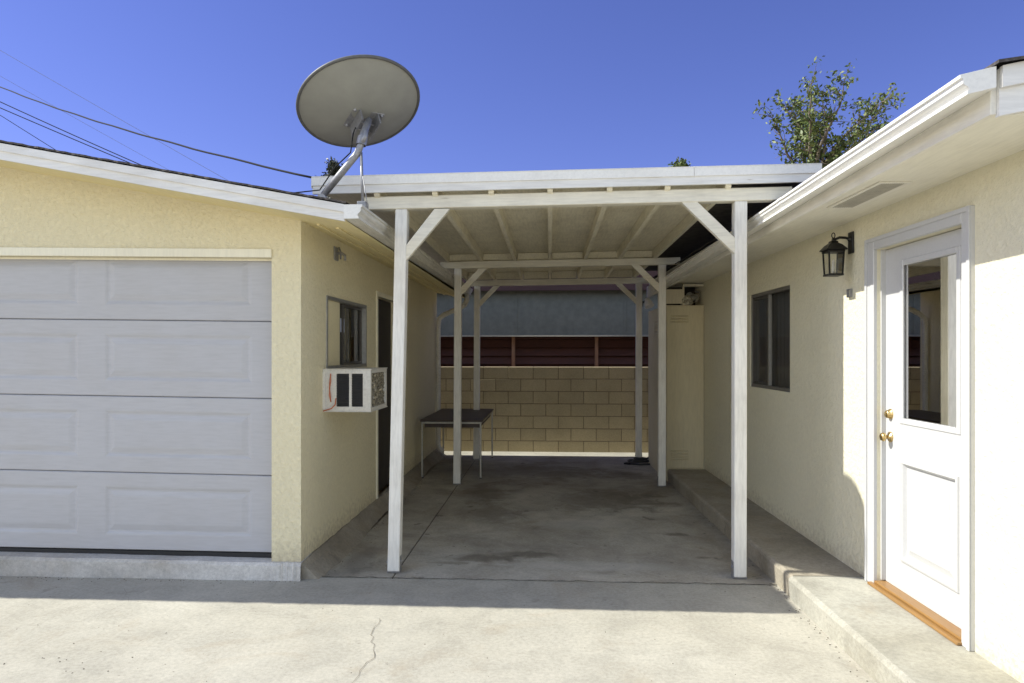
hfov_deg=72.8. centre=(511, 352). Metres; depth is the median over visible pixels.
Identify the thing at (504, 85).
sky
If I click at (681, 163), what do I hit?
leafy tree
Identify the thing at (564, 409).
block wall
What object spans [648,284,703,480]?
utility cabinet
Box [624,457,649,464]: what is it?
garden hose
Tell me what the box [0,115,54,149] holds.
overhead cable
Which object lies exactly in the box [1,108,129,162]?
overhead cable
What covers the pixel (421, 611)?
grit
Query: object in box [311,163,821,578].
carport
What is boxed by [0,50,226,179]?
overhead cable
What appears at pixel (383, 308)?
side door
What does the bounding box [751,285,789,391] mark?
window
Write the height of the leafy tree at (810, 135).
8.672 m
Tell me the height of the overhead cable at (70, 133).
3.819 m
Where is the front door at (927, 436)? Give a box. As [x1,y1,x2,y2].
[864,205,974,651]
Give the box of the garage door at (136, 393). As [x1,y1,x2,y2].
[0,257,271,557]
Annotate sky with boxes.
[0,0,1023,195]
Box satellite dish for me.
[296,54,419,208]
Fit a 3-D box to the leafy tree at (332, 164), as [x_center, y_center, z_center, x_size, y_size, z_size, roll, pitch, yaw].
[-5.182,-2.007,20.307,1.297,7.224,1.296,0,0,3]
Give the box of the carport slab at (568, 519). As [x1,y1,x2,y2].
[323,455,776,585]
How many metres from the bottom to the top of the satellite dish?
1.062 m
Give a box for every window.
[326,295,366,368]
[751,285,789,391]
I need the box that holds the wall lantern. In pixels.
[819,231,853,276]
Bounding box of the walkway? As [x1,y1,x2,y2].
[667,469,1019,682]
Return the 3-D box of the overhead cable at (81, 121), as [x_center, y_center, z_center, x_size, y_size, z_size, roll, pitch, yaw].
[-13.277,-7.150,22.759,11.005,6.108,0.011,0,0,3]
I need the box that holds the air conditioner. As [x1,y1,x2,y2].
[323,367,386,411]
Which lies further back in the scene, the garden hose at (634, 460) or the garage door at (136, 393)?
the garden hose at (634, 460)
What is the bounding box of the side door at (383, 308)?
[376,291,392,498]
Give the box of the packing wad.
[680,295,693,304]
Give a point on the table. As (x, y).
(470, 418)
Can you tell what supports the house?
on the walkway
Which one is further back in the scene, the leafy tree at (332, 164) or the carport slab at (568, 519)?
the leafy tree at (332, 164)
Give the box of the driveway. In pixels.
[0,576,876,682]
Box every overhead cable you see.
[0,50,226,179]
[0,86,310,177]
[0,101,140,164]
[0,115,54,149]
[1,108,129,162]
[2,77,167,169]
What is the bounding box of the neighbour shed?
[437,271,657,366]
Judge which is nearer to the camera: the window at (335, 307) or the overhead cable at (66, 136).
the window at (335, 307)
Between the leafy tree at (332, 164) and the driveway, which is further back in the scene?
the leafy tree at (332, 164)
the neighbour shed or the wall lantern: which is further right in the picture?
the wall lantern
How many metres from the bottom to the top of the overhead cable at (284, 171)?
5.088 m
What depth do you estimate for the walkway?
4.05 m
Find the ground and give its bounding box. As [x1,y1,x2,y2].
[322,461,439,577]
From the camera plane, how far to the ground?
8.30 m
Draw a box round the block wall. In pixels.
[441,367,647,452]
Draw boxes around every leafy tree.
[315,157,343,198]
[668,157,690,166]
[752,56,908,168]
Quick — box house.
[647,56,1023,682]
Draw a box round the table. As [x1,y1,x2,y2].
[420,408,493,478]
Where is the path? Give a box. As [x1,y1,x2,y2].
[444,451,647,456]
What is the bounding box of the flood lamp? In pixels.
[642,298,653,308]
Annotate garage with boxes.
[0,140,472,580]
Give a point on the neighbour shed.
(590, 325)
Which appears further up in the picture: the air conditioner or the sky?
the sky
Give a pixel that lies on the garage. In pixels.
(173, 344)
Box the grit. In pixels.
[3,464,867,681]

